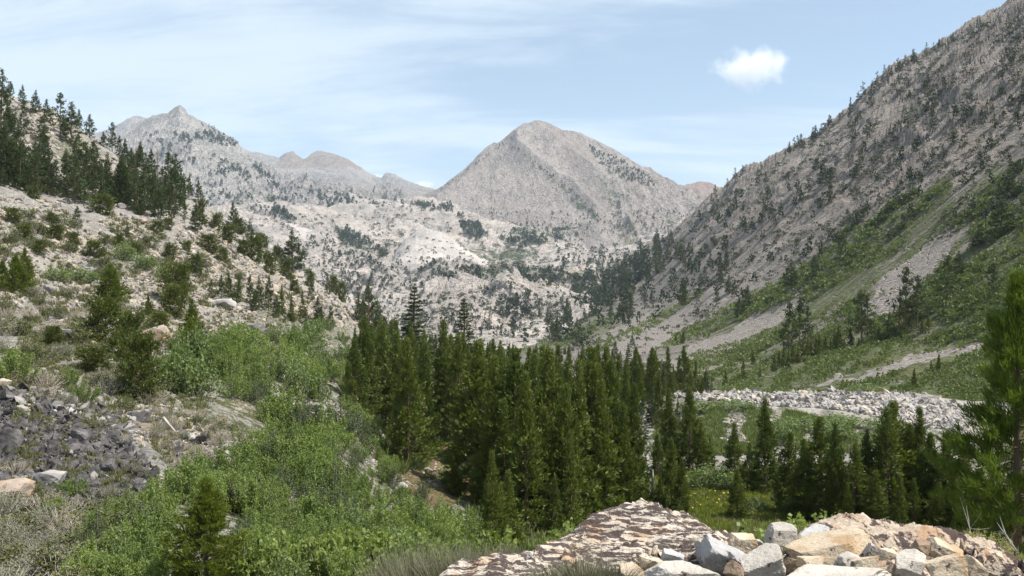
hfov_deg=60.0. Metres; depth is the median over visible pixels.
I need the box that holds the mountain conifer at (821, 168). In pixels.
[819,160,826,176]
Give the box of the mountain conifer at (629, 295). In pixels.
[618,284,635,317]
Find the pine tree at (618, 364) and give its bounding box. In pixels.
[615,354,623,400]
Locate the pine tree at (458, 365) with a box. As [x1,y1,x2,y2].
[435,334,469,441]
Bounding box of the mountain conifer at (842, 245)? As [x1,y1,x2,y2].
[835,231,848,249]
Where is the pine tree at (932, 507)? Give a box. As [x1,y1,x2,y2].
[922,482,951,526]
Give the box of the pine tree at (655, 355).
[654,350,660,375]
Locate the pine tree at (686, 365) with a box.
[675,345,694,392]
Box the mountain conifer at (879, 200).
[873,193,883,206]
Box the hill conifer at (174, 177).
[165,166,191,211]
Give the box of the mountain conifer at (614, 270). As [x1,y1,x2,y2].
[608,262,617,283]
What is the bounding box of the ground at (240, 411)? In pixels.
[0,93,1023,575]
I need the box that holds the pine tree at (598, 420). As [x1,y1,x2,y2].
[580,377,627,512]
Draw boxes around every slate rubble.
[0,382,247,575]
[0,387,158,507]
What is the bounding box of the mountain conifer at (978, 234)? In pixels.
[968,227,984,246]
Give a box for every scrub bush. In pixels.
[0,235,18,241]
[0,244,21,257]
[0,300,14,309]
[0,306,22,317]
[0,312,20,327]
[0,317,43,335]
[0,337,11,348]
[0,341,36,356]
[0,366,27,380]
[0,457,31,474]
[0,489,41,513]
[0,493,25,517]
[0,508,53,533]
[0,513,34,535]
[0,515,37,538]
[0,522,51,546]
[0,528,31,565]
[0,528,36,559]
[0,536,25,560]
[0,555,49,575]
[1,358,32,379]
[2,229,31,243]
[2,369,34,384]
[5,539,81,575]
[7,216,31,224]
[10,409,36,420]
[13,535,71,563]
[16,219,40,226]
[17,531,80,559]
[19,309,41,317]
[20,208,36,216]
[20,352,50,367]
[21,241,42,250]
[21,286,43,294]
[21,489,58,510]
[22,539,92,575]
[22,543,62,563]
[23,344,67,359]
[24,221,49,233]
[24,488,78,512]
[27,298,44,304]
[27,500,84,521]
[27,511,52,525]
[28,342,43,354]
[28,369,68,388]
[29,386,52,395]
[31,234,48,244]
[32,326,62,336]
[32,482,49,496]
[32,551,76,575]
[34,318,70,332]
[34,523,115,554]
[35,304,50,309]
[38,297,48,304]
[38,305,69,318]
[41,389,82,405]
[41,511,119,534]
[42,505,82,527]
[43,345,60,357]
[43,373,66,383]
[44,518,120,541]
[45,340,76,354]
[49,214,73,223]
[49,559,109,575]
[50,287,71,295]
[52,443,69,453]
[53,314,66,319]
[54,472,88,496]
[55,240,77,251]
[55,493,116,522]
[56,260,73,268]
[57,383,78,392]
[57,530,143,556]
[58,321,95,341]
[58,505,138,532]
[62,290,74,296]
[62,493,96,507]
[62,510,103,527]
[62,515,85,533]
[63,218,83,228]
[67,309,88,319]
[69,286,81,292]
[76,292,96,298]
[77,539,118,554]
[79,373,115,386]
[80,370,114,381]
[81,415,106,427]
[83,377,124,394]
[86,255,119,266]
[93,265,117,276]
[95,368,113,377]
[98,483,125,495]
[99,234,117,244]
[99,262,120,271]
[106,226,122,232]
[109,359,124,372]
[109,371,126,379]
[110,393,139,410]
[114,306,140,315]
[115,302,130,309]
[118,431,129,441]
[123,463,142,471]
[127,392,150,399]
[128,241,149,249]
[130,304,157,314]
[130,389,169,404]
[134,232,153,241]
[135,394,155,403]
[139,426,168,437]
[143,241,159,249]
[143,380,165,388]
[148,330,171,343]
[149,421,167,429]
[150,415,167,420]
[150,417,175,425]
[152,236,162,242]
[153,407,171,413]
[154,389,172,397]
[157,233,170,239]
[157,421,179,431]
[157,440,172,447]
[158,258,174,266]
[159,255,182,262]
[159,416,185,430]
[162,440,193,451]
[165,407,187,413]
[165,429,180,435]
[166,452,194,463]
[171,457,191,465]
[179,452,213,464]
[180,433,194,441]
[185,407,208,417]
[186,416,208,425]
[195,430,213,439]
[195,443,212,453]
[200,252,209,258]
[201,258,211,266]
[204,423,219,431]
[205,423,227,432]
[207,439,219,445]
[208,416,227,426]
[208,428,230,436]
[211,432,228,441]
[216,416,232,426]
[224,263,234,268]
[225,420,248,432]
[230,430,254,441]
[233,270,245,277]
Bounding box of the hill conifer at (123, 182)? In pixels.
[107,161,135,204]
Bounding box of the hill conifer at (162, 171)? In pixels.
[158,167,165,184]
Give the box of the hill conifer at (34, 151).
[29,145,48,189]
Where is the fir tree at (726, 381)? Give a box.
[721,370,728,384]
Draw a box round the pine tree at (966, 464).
[935,453,981,534]
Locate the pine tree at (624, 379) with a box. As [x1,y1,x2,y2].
[619,363,631,401]
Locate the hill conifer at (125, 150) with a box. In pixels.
[120,139,128,158]
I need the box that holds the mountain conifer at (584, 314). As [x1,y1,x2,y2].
[581,308,587,321]
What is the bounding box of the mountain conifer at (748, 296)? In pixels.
[742,285,752,307]
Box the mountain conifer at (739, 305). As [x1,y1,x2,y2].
[733,297,745,317]
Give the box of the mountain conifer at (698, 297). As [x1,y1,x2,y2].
[694,294,701,307]
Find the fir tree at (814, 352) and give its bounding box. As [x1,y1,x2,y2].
[810,336,821,355]
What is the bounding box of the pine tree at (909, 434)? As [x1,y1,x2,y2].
[889,422,921,521]
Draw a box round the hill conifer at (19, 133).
[10,121,32,155]
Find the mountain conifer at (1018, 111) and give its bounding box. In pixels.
[1011,105,1022,116]
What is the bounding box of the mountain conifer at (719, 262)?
[717,255,722,270]
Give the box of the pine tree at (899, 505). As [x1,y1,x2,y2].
[889,473,911,524]
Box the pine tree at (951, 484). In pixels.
[932,469,975,532]
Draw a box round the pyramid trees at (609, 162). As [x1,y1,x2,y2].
[440,137,692,233]
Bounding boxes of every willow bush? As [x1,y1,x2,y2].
[475,512,491,531]
[674,399,719,414]
[686,457,744,489]
[710,398,759,412]
[717,384,738,391]
[736,497,768,512]
[765,416,797,446]
[772,415,828,433]
[813,416,862,440]
[824,412,868,429]
[843,383,890,392]
[861,415,907,430]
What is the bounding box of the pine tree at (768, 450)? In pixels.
[739,397,784,494]
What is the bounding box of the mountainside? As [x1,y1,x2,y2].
[517,0,1023,400]
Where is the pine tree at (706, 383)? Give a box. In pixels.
[701,371,710,393]
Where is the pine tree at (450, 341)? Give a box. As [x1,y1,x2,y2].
[448,335,453,347]
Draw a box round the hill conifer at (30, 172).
[19,159,37,191]
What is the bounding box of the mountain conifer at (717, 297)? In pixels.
[713,286,720,303]
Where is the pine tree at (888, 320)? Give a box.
[886,312,892,331]
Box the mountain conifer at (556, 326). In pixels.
[552,318,559,342]
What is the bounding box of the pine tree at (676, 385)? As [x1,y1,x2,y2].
[671,364,678,392]
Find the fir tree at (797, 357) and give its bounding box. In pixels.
[795,348,801,363]
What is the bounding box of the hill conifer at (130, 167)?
[126,151,139,182]
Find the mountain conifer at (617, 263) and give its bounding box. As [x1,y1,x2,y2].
[613,257,619,271]
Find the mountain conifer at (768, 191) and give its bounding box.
[755,185,776,212]
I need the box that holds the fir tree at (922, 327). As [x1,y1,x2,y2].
[919,319,924,331]
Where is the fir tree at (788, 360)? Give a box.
[784,352,791,368]
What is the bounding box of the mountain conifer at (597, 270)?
[596,260,600,276]
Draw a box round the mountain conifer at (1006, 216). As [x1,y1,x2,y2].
[981,199,1018,234]
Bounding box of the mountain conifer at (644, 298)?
[641,292,649,308]
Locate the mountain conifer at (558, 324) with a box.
[548,311,564,337]
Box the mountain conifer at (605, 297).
[600,286,611,307]
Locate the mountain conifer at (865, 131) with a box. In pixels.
[860,119,874,134]
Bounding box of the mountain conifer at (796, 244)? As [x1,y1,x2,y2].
[791,237,799,253]
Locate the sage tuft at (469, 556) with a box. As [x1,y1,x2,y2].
[442,543,494,566]
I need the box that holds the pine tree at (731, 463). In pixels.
[717,423,746,471]
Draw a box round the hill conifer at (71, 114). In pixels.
[60,102,84,145]
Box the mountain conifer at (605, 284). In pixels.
[602,279,607,302]
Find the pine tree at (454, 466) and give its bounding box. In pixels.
[444,454,460,495]
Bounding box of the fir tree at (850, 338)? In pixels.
[847,326,855,344]
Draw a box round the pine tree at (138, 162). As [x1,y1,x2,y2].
[135,141,144,166]
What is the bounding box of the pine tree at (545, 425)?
[522,406,572,528]
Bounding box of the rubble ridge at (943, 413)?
[674,385,999,433]
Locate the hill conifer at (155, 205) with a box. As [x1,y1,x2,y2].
[147,178,167,218]
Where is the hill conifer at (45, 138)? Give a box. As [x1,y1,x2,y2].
[29,125,54,167]
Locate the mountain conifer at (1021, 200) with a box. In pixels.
[1019,190,1023,206]
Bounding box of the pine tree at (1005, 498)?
[918,264,1023,559]
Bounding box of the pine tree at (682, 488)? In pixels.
[667,456,691,514]
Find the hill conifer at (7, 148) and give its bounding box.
[0,120,26,183]
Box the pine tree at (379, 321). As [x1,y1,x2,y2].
[376,319,386,360]
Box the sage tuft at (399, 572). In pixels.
[366,536,470,575]
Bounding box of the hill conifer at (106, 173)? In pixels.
[97,164,112,187]
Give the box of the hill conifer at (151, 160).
[147,149,159,170]
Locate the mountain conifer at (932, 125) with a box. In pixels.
[929,118,935,131]
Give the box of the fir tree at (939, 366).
[935,354,942,371]
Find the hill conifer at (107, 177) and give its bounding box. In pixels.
[93,152,112,195]
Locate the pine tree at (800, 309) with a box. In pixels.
[791,296,809,342]
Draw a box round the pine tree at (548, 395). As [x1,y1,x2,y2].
[524,345,613,518]
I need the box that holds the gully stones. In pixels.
[142,384,925,552]
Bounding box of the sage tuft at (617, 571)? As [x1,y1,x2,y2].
[586,560,640,575]
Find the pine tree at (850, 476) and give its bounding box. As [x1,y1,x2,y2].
[829,442,881,518]
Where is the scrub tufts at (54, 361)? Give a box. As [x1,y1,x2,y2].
[0,204,355,567]
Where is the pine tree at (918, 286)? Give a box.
[904,275,932,327]
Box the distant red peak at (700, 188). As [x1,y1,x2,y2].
[681,181,720,195]
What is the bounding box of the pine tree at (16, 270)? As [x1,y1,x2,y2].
[0,254,37,292]
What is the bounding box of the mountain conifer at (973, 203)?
[970,197,975,211]
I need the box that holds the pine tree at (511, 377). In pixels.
[461,345,526,491]
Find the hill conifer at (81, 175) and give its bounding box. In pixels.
[71,171,88,199]
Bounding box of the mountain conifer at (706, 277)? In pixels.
[700,266,709,286]
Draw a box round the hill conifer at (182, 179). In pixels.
[167,152,193,201]
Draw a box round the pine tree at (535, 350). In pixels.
[533,347,538,367]
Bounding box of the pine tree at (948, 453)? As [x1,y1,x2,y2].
[916,428,977,526]
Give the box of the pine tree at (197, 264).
[193,250,204,277]
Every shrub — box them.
[1,206,25,222]
[9,224,35,238]
[23,184,42,199]
[29,237,50,254]
[38,324,68,345]
[43,222,65,239]
[45,212,60,222]
[64,231,83,252]
[67,341,117,371]
[71,293,136,342]
[76,238,108,257]
[82,191,116,215]
[100,329,130,359]
[106,306,149,357]
[110,322,167,404]
[111,232,125,245]
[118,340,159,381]
[129,240,144,254]
[134,204,145,214]
[140,310,173,330]
[146,219,166,235]
[156,278,195,318]
[162,241,179,259]
[163,216,174,230]
[179,239,192,254]
[182,253,203,273]
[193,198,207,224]
[195,233,222,253]
[209,210,224,231]
[214,246,230,262]
[215,223,239,243]
[230,217,247,234]
[236,238,252,254]
[242,233,265,264]
[257,233,270,247]
[261,250,281,274]
[271,244,284,262]
[276,257,295,279]
[288,279,301,293]
[304,267,317,285]
[328,274,338,295]
[336,279,349,302]
[963,528,1012,553]
[1003,548,1023,560]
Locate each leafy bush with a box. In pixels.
[0,347,40,383]
[0,515,12,531]
[37,496,72,514]
[38,266,74,281]
[59,365,80,387]
[64,263,98,283]
[69,378,101,402]
[112,237,139,261]
[121,484,139,511]
[125,250,161,269]
[153,264,168,277]
[191,457,224,473]
[206,333,243,359]
[237,343,270,365]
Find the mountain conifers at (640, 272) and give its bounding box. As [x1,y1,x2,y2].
[520,37,1023,345]
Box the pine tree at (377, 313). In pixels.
[371,299,383,326]
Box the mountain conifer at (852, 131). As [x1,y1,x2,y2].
[845,121,858,138]
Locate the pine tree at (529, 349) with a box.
[522,345,536,388]
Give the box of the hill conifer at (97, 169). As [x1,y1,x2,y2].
[78,145,110,203]
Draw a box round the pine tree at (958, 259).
[950,251,968,273]
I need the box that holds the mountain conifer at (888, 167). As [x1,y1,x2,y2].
[886,156,893,170]
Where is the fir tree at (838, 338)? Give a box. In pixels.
[833,324,845,348]
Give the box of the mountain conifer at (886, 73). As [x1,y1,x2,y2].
[881,66,887,78]
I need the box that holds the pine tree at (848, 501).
[837,482,855,513]
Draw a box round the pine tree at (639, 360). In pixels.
[635,354,645,381]
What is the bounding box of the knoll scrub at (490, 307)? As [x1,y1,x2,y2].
[389,274,560,337]
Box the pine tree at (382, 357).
[371,322,392,419]
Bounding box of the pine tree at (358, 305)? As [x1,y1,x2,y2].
[353,293,367,326]
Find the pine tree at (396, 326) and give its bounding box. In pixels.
[394,319,402,349]
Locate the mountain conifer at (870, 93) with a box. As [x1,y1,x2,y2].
[866,84,875,103]
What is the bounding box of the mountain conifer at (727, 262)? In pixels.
[720,250,731,272]
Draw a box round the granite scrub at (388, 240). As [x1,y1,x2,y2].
[243,213,665,338]
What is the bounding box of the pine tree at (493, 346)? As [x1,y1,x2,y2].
[485,339,497,352]
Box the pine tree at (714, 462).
[702,437,718,469]
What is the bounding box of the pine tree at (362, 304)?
[358,296,368,322]
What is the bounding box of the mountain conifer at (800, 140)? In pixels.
[798,134,804,147]
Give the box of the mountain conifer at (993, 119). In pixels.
[989,113,997,126]
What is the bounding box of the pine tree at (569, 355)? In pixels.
[563,344,575,376]
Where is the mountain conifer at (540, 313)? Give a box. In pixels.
[537,306,542,317]
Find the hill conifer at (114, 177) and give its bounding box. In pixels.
[106,171,126,202]
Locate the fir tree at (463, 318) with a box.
[451,296,474,359]
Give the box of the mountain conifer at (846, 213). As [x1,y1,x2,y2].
[839,209,852,226]
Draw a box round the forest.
[250,199,640,336]
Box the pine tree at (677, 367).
[674,355,681,386]
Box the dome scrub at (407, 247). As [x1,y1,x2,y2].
[393,236,484,263]
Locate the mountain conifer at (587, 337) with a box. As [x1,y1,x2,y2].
[584,320,597,345]
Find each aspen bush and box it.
[54,545,112,575]
[60,551,87,575]
[67,525,102,552]
[74,510,110,543]
[74,530,105,558]
[77,552,124,575]
[79,504,120,540]
[86,518,139,558]
[90,539,107,553]
[97,493,130,527]
[100,553,141,575]
[106,528,135,555]
[106,553,140,575]
[108,503,180,556]
[111,490,172,531]
[115,546,141,562]
[119,538,158,570]
[123,507,154,542]
[124,557,168,575]
[129,479,174,515]
[130,531,166,560]
[133,537,172,575]
[135,502,178,539]
[136,474,184,510]
[137,473,171,502]
[142,548,173,575]
[146,343,186,387]
[148,460,203,504]
[149,498,179,526]
[157,347,211,394]
[158,341,204,367]
[163,444,212,496]
[164,327,214,352]
[169,350,225,399]
[173,315,214,365]
[184,469,228,506]
[189,343,226,376]
[192,471,223,499]
[197,459,231,479]
[208,322,242,354]
[211,424,258,474]
[211,470,255,512]
[213,345,251,383]
[214,350,234,374]
[214,470,235,500]
[215,373,252,399]
[218,471,273,514]
[218,528,284,575]
[222,321,257,358]
[225,321,268,347]
[225,470,285,512]
[226,468,241,481]
[226,520,256,551]
[228,511,260,540]
[230,329,269,360]
[230,506,272,533]
[230,526,275,559]
[232,558,263,575]
[234,511,281,536]
[235,463,252,495]
[236,476,270,517]
[237,449,278,477]
[237,463,257,477]
[238,375,258,399]
[238,426,297,469]
[239,361,274,384]
[241,377,270,406]
[242,412,285,447]
[245,523,282,545]
[246,473,275,489]
[249,328,274,358]
[249,485,282,516]
[251,373,270,387]
[251,438,269,465]
[253,418,286,439]
[254,351,279,376]
[254,387,292,418]
[254,500,298,533]
[254,528,309,574]
[258,393,300,429]
[260,475,285,517]
[261,374,279,395]
[262,383,312,421]
[262,429,307,480]
[262,463,290,486]
[262,485,296,524]
[263,337,305,364]
[263,554,288,575]
[265,321,288,344]
[265,457,299,505]
[267,479,293,507]
[268,347,295,383]
[268,529,295,547]
[268,551,311,575]
[274,336,310,368]
[280,513,315,545]
[280,559,301,574]
[281,350,320,397]
[281,418,307,452]
[282,330,308,352]
[283,447,319,492]
[284,325,314,351]
[284,396,319,430]
[284,432,330,461]
[285,526,340,574]
[286,495,317,531]
[287,323,299,338]
[287,450,313,478]
[287,550,328,575]
[288,424,329,454]
[290,478,324,512]
[291,355,326,382]
[291,489,342,529]
[291,511,325,537]
[292,450,327,485]
[294,461,353,495]
[297,320,329,355]
[299,322,313,333]
[299,439,324,466]
[301,409,346,451]
[302,314,327,338]
[302,337,326,364]
[304,368,333,403]
[304,446,346,485]
[304,508,338,528]
[304,548,339,575]
[305,396,348,438]
[305,483,339,520]
[305,509,345,538]
[305,528,368,575]
[306,422,318,435]
[308,445,337,462]
[308,445,342,478]
[310,348,328,376]
[313,485,362,510]
[314,317,326,331]
[317,458,358,495]
[318,345,334,360]
[321,526,378,566]
[322,440,349,469]
[322,492,357,520]
[323,357,340,380]
[323,472,364,510]
[324,318,335,331]
[324,420,358,455]
[325,394,377,448]
[326,547,368,575]
[329,518,349,544]
[330,357,351,382]
[331,528,349,543]
[332,343,348,362]
[333,379,346,392]
[334,331,350,343]
[334,519,361,540]
[335,491,372,537]
[336,455,370,498]
[336,545,373,575]
[337,496,365,525]
[339,392,359,409]
[339,520,368,543]
[340,526,392,575]
[342,343,349,353]
[343,459,362,481]
[346,404,373,424]
[346,450,360,468]
[349,470,361,489]
[351,415,363,437]
[351,440,372,462]
[353,488,372,510]
[358,417,376,439]
[358,470,373,492]
[361,523,426,575]
[362,427,378,451]
[362,496,411,543]
[367,412,387,437]
[367,455,396,482]
[367,480,396,508]
[369,538,408,575]
[370,491,412,530]
[373,430,402,455]
[373,538,403,552]
[374,445,384,459]
[374,503,387,516]
[377,448,399,471]
[379,509,409,537]
[381,463,403,488]
[382,515,417,541]
[386,533,439,564]
[388,522,444,561]
[389,495,435,526]
[390,487,404,498]
[391,489,413,515]
[393,485,416,506]
[399,493,429,532]
[399,533,447,561]
[410,505,446,544]
[412,495,426,516]
[413,479,432,502]
[420,504,462,536]
[423,493,462,545]
[424,521,466,555]
[424,537,453,557]
[444,499,453,515]
[446,498,474,530]
[455,536,477,558]
[457,516,487,547]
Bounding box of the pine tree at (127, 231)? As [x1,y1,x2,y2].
[124,224,130,236]
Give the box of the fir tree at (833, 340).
[832,330,835,348]
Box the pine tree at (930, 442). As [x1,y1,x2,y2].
[906,431,945,524]
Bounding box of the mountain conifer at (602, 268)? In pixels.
[599,263,604,280]
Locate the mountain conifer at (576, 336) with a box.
[569,317,582,346]
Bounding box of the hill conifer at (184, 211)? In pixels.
[180,202,188,222]
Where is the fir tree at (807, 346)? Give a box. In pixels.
[801,338,809,357]
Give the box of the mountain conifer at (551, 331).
[547,322,555,340]
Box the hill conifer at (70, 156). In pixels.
[62,138,87,187]
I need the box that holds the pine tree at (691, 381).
[684,370,696,392]
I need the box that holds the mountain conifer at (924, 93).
[922,82,929,97]
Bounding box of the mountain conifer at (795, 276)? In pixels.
[787,271,800,285]
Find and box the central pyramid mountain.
[422,120,706,249]
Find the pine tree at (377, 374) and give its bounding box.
[357,330,389,412]
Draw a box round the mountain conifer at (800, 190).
[794,183,808,199]
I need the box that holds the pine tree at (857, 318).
[844,290,882,340]
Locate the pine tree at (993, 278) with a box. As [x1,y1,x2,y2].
[985,263,1002,291]
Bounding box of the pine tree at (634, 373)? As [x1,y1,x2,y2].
[628,353,650,415]
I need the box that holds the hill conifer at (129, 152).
[126,148,136,164]
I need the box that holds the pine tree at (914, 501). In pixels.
[902,477,928,524]
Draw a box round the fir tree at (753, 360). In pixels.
[750,350,756,365]
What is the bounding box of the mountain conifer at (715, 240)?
[711,232,717,246]
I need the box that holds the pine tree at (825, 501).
[817,473,837,519]
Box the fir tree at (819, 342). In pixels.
[815,333,824,354]
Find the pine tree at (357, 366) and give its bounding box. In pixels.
[342,337,382,411]
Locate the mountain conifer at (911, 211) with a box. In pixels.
[906,201,915,221]
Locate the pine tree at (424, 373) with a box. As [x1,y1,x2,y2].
[402,343,450,457]
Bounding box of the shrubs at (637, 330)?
[519,242,837,371]
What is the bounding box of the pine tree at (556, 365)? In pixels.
[553,354,563,401]
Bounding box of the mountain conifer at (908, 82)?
[900,73,910,87]
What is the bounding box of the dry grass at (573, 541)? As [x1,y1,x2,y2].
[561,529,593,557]
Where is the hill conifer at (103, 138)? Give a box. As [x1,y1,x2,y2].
[98,132,108,146]
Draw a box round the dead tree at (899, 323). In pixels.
[898,291,902,328]
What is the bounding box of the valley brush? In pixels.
[349,400,905,556]
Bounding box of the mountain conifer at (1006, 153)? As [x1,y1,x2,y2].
[1000,148,1009,158]
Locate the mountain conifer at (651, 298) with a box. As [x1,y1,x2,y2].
[649,292,656,303]
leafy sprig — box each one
[469,528,500,555]
[487,524,520,552]
[534,532,556,547]
[547,517,575,540]
[736,519,765,542]
[777,511,807,534]
[811,509,841,521]
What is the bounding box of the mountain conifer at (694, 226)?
[689,220,699,231]
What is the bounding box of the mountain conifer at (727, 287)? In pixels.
[725,280,730,294]
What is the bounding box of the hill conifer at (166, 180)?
[162,172,179,204]
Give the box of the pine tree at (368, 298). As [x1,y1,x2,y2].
[356,281,382,333]
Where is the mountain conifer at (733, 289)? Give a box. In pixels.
[731,279,737,297]
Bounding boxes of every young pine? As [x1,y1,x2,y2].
[206,278,215,298]
[215,274,227,297]
[223,273,232,298]
[231,286,238,303]
[235,274,244,302]
[242,274,254,304]
[249,276,266,309]
[249,290,257,310]
[263,275,276,310]
[270,295,280,317]
[277,285,286,314]
[287,294,295,321]
[298,289,306,316]
[302,307,310,322]
[307,278,315,300]
[312,297,325,319]
[323,273,332,294]
[326,306,335,326]
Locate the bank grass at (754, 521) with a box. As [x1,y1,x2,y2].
[529,491,1023,552]
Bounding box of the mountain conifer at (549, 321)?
[544,309,553,331]
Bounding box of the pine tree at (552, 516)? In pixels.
[539,474,565,536]
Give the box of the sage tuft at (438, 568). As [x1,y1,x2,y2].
[406,540,489,575]
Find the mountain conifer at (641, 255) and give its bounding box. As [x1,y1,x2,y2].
[635,249,643,265]
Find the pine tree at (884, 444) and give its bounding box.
[852,406,920,520]
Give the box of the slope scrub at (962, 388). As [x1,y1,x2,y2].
[672,162,1023,404]
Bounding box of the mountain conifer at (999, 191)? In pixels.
[994,182,1004,199]
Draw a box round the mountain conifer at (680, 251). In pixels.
[675,243,685,260]
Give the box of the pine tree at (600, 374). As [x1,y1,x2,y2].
[587,353,604,410]
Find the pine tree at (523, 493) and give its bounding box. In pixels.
[510,441,549,532]
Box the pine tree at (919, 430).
[888,407,928,518]
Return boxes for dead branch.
[160,417,177,432]
[960,498,986,529]
[998,518,1017,552]
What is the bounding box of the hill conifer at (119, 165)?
[104,155,131,203]
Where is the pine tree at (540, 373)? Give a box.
[537,358,556,413]
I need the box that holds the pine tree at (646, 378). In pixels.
[642,366,651,399]
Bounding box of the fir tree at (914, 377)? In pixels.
[911,368,918,385]
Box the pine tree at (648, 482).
[636,456,652,499]
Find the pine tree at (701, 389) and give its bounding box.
[698,377,706,393]
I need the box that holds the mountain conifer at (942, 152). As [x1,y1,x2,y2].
[937,145,947,159]
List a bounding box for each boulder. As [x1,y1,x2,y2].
[0,378,11,386]
[0,427,24,449]
[0,477,36,496]
[6,392,16,401]
[32,470,66,484]
[43,285,59,293]
[60,329,80,338]
[68,429,93,440]
[87,280,104,285]
[100,458,118,472]
[115,203,125,208]
[127,409,152,422]
[133,218,148,223]
[143,325,169,342]
[211,298,236,307]
[244,323,265,332]
[305,402,325,411]
[398,482,407,487]
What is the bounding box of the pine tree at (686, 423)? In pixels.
[674,386,705,470]
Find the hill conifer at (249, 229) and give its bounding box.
[245,218,256,238]
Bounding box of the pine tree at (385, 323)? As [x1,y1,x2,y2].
[377,316,392,344]
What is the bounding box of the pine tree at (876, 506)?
[856,470,889,519]
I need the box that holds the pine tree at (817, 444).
[779,415,852,521]
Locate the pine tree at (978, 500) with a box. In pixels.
[958,464,995,532]
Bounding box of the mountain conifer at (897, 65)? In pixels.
[895,58,901,71]
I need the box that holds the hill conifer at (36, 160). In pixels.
[29,151,47,188]
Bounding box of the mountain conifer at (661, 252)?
[658,241,662,256]
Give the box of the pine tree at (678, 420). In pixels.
[674,397,680,430]
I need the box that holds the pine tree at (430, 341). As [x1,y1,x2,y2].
[428,335,434,358]
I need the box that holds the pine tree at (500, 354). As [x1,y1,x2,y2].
[489,344,506,448]
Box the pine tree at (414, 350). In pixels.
[404,327,419,369]
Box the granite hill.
[370,266,558,344]
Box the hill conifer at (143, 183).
[138,170,151,205]
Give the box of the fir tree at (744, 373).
[740,358,748,378]
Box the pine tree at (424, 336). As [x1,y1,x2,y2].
[417,332,434,415]
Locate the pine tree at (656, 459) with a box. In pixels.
[651,434,666,476]
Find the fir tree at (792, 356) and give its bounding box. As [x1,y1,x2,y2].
[790,343,795,363]
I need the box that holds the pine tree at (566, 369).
[556,359,574,409]
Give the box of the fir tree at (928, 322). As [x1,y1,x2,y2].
[924,314,930,326]
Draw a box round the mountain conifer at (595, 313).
[594,302,597,315]
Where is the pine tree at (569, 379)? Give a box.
[563,370,574,412]
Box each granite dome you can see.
[282,222,339,239]
[392,229,488,266]
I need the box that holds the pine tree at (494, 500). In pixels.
[476,449,517,550]
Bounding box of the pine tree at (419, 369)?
[400,339,439,422]
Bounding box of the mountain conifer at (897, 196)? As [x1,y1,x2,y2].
[889,184,902,205]
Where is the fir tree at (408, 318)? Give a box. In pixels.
[401,283,438,368]
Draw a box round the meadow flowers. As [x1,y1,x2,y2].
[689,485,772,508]
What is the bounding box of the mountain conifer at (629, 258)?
[625,251,632,267]
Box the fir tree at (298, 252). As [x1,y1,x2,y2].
[279,230,307,271]
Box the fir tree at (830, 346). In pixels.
[828,338,832,353]
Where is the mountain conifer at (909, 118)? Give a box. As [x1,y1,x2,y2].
[906,106,919,125]
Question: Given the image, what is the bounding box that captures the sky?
[0,0,1006,189]
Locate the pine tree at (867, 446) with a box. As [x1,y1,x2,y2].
[853,427,893,518]
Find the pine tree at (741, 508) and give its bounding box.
[723,468,754,519]
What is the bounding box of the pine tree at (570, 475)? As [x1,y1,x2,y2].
[556,429,586,529]
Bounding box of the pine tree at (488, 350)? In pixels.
[485,345,491,369]
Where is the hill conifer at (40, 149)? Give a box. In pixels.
[32,137,55,185]
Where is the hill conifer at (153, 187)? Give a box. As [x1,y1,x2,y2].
[141,171,168,217]
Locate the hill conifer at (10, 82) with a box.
[7,81,14,102]
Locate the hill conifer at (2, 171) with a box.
[0,167,6,186]
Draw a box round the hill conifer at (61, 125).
[59,123,68,137]
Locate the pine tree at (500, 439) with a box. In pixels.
[478,397,513,505]
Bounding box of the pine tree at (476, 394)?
[462,338,488,451]
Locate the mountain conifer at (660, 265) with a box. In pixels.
[656,253,663,273]
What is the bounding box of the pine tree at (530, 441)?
[489,370,567,534]
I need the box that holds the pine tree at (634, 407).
[626,382,654,501]
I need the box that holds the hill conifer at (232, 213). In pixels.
[226,202,238,223]
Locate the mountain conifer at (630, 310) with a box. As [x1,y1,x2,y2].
[627,302,633,318]
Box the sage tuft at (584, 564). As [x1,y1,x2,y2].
[548,551,617,575]
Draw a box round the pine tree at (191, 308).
[177,297,213,347]
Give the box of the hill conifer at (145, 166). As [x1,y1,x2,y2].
[132,152,153,195]
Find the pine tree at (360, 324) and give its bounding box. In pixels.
[358,318,362,336]
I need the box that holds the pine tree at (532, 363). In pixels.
[517,352,542,481]
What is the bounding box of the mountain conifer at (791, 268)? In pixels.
[781,259,797,285]
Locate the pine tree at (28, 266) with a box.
[19,247,37,276]
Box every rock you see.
[526,551,534,559]
[619,562,643,575]
[639,555,662,569]
[644,560,720,575]
[661,548,684,560]
[694,539,700,548]
[695,535,744,574]
[723,560,743,575]
[728,533,757,553]
[739,543,785,575]
[756,539,763,545]
[763,522,797,546]
[784,527,871,564]
[784,558,797,572]
[787,564,890,575]
[796,556,824,566]
[801,524,829,536]
[833,551,859,566]
[852,555,878,567]
[862,542,881,555]
[877,548,896,560]
[885,564,899,575]
[895,549,925,575]
[913,539,930,555]
[925,552,967,575]
[926,537,963,557]
[963,555,988,575]
[984,560,1020,575]
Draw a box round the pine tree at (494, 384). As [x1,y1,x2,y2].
[458,353,515,508]
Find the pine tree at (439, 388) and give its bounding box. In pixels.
[429,347,461,433]
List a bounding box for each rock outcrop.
[439,498,745,575]
[782,512,1023,575]
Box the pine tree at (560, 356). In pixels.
[553,344,564,397]
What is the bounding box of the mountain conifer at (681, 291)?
[676,279,686,302]
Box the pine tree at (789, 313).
[772,301,800,353]
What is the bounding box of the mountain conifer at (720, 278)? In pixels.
[716,269,726,288]
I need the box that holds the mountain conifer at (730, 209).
[726,199,733,213]
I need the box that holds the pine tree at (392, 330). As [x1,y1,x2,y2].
[387,319,395,347]
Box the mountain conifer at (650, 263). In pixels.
[645,257,653,276]

